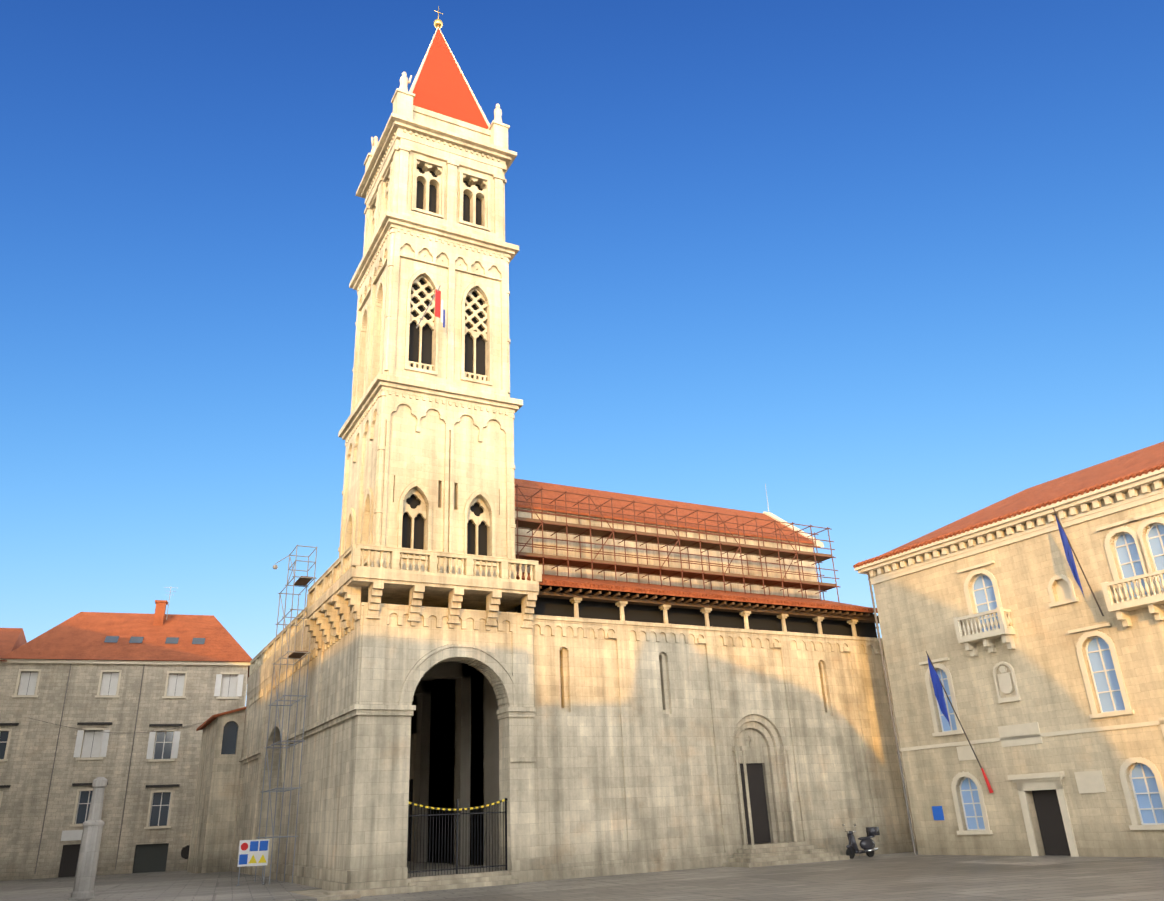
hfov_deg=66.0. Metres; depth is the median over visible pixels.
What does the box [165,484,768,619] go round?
antenna and rod
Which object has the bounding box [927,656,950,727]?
eu flag
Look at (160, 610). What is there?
house chimney
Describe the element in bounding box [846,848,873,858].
scooter tyres
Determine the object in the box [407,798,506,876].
porch gate
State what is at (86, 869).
standard pillar
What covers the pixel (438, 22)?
spire finial
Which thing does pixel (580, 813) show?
cathedral wall
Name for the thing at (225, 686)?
house shutters
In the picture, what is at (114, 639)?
house skylights
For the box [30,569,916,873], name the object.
pipes and cables
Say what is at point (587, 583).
cathedral roofs
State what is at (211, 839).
annex walls
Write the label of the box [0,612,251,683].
house roof
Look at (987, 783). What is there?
furled flag
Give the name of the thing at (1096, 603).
flagpoles
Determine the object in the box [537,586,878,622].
cathedral eave beam
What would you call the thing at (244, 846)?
red sign
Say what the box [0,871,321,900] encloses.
pavement
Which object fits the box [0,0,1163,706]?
sky
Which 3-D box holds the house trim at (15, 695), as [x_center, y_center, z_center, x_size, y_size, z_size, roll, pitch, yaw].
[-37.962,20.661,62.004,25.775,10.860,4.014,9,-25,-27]
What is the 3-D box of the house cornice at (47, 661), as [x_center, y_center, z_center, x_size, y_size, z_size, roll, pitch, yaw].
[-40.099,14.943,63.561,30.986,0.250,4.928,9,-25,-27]
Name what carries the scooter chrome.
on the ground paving
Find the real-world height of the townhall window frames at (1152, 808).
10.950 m
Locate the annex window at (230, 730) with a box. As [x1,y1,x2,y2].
[221,721,237,753]
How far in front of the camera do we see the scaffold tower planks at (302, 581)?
43.88 m
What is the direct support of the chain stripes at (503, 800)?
attached to the chain at (500, 801)
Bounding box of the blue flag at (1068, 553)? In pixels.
[1055,514,1083,595]
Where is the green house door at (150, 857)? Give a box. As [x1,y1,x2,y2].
[132,843,168,872]
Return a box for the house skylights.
[104,636,204,643]
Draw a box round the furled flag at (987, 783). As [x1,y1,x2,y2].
[981,768,992,792]
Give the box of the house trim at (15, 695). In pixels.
[0,669,239,828]
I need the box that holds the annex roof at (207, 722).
[196,707,245,730]
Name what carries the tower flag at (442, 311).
hanging from the tower flagpole at (427, 308)
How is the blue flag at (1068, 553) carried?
attached to the flagpoles at (1096, 603)
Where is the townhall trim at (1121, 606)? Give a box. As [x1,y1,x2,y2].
[854,468,1163,856]
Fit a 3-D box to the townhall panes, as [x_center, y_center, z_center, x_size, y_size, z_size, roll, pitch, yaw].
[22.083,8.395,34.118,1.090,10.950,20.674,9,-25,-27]
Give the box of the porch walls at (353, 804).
[235,607,535,876]
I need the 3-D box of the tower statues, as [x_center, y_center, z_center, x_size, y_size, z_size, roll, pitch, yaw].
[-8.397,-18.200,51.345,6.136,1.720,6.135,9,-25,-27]
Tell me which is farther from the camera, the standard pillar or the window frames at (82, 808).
the window frames at (82, 808)
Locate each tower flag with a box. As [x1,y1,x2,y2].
[435,289,440,317]
[441,300,442,322]
[443,309,444,327]
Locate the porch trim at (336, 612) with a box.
[229,569,543,900]
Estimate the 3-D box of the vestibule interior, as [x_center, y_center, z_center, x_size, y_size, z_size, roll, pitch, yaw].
[-10.877,16.684,47.411,7.300,10.450,28.000,9,-25,-27]
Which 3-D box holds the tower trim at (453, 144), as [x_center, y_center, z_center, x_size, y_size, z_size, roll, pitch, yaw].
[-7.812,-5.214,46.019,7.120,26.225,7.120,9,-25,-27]
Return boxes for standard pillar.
[68,777,107,899]
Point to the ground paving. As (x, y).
(906, 876)
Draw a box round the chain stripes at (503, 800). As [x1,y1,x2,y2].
[409,799,504,810]
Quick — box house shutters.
[0,672,243,840]
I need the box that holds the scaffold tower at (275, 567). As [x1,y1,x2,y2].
[254,545,316,884]
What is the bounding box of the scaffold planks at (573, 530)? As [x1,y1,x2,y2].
[515,517,835,590]
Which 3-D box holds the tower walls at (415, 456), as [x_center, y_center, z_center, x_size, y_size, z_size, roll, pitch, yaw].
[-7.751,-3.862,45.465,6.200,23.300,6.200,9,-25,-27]
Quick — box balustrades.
[249,543,541,675]
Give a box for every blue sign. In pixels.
[239,841,267,864]
[932,806,943,819]
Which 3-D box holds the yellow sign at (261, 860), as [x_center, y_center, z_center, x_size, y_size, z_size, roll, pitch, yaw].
[-14.145,17.805,39.102,0.719,0.350,0.260,9,-25,-27]
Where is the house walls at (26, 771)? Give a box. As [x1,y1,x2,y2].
[0,663,247,880]
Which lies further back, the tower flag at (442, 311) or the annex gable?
the annex gable
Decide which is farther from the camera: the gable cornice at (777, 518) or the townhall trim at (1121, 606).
the gable cornice at (777, 518)
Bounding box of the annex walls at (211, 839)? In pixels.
[187,715,244,873]
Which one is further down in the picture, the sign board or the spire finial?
the sign board
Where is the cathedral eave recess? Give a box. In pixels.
[517,585,876,637]
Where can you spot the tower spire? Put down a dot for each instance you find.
(441, 87)
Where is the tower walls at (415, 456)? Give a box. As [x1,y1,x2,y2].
[344,139,506,577]
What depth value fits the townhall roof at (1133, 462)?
41.63 m
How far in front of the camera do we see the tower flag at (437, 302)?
41.87 m
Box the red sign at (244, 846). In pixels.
[241,843,247,849]
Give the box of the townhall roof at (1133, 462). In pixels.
[853,441,1163,567]
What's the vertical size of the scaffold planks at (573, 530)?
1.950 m
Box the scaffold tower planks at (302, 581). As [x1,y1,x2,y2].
[288,576,312,657]
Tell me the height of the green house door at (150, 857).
1.800 m
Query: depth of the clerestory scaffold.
49.24 m
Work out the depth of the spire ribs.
51.53 m
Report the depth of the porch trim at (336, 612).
37.25 m
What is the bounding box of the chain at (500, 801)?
[411,798,506,810]
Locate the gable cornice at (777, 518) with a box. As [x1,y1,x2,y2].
[763,512,823,546]
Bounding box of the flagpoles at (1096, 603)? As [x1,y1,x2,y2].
[926,507,1103,787]
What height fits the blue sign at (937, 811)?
0.600 m
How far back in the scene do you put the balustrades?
37.92 m
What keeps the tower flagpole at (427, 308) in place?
attached to the tower trim at (453, 144)
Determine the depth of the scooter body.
41.31 m
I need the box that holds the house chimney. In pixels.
[153,600,167,625]
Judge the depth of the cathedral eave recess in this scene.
44.37 m
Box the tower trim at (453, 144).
[338,88,522,578]
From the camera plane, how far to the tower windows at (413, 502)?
43.20 m
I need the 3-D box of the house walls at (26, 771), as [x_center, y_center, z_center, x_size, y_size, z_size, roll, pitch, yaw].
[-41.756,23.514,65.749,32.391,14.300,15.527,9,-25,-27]
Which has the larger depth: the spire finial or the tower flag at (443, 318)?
the spire finial
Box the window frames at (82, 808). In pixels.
[0,672,229,876]
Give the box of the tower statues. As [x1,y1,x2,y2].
[371,72,501,153]
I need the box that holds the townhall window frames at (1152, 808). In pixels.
[936,523,1163,829]
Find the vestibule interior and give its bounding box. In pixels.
[276,661,508,877]
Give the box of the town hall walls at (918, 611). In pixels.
[873,481,1163,856]
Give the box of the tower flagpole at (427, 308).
[416,286,440,327]
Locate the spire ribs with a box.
[409,27,489,126]
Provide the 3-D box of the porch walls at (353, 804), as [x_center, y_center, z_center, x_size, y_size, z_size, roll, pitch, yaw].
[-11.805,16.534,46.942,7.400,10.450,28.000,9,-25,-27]
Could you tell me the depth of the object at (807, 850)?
41.50 m
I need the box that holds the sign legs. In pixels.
[236,865,265,885]
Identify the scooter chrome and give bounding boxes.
[842,824,877,855]
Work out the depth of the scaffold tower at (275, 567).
42.68 m
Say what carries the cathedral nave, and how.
on the ground paving
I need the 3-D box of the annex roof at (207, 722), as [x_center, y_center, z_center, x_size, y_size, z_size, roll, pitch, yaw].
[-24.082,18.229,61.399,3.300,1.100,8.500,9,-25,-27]
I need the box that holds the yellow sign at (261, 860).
[249,855,266,862]
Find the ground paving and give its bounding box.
[0,851,1163,900]
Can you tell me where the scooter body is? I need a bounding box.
[846,827,879,853]
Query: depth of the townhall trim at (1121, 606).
37.66 m
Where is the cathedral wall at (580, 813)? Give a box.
[533,625,910,864]
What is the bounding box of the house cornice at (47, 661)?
[0,659,250,665]
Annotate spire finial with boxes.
[434,6,442,27]
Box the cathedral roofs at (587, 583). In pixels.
[514,478,877,612]
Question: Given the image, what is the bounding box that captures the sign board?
[237,839,269,866]
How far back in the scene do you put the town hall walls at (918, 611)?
38.32 m
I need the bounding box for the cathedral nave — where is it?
[411,511,819,864]
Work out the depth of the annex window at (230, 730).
57.65 m
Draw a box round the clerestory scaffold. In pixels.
[515,484,839,602]
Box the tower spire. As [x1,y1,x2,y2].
[413,28,488,128]
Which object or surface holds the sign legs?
on the pavement
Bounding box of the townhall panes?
[937,525,1163,828]
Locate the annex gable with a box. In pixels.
[226,709,245,714]
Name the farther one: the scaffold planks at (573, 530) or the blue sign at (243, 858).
the scaffold planks at (573, 530)
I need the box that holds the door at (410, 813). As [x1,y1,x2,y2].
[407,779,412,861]

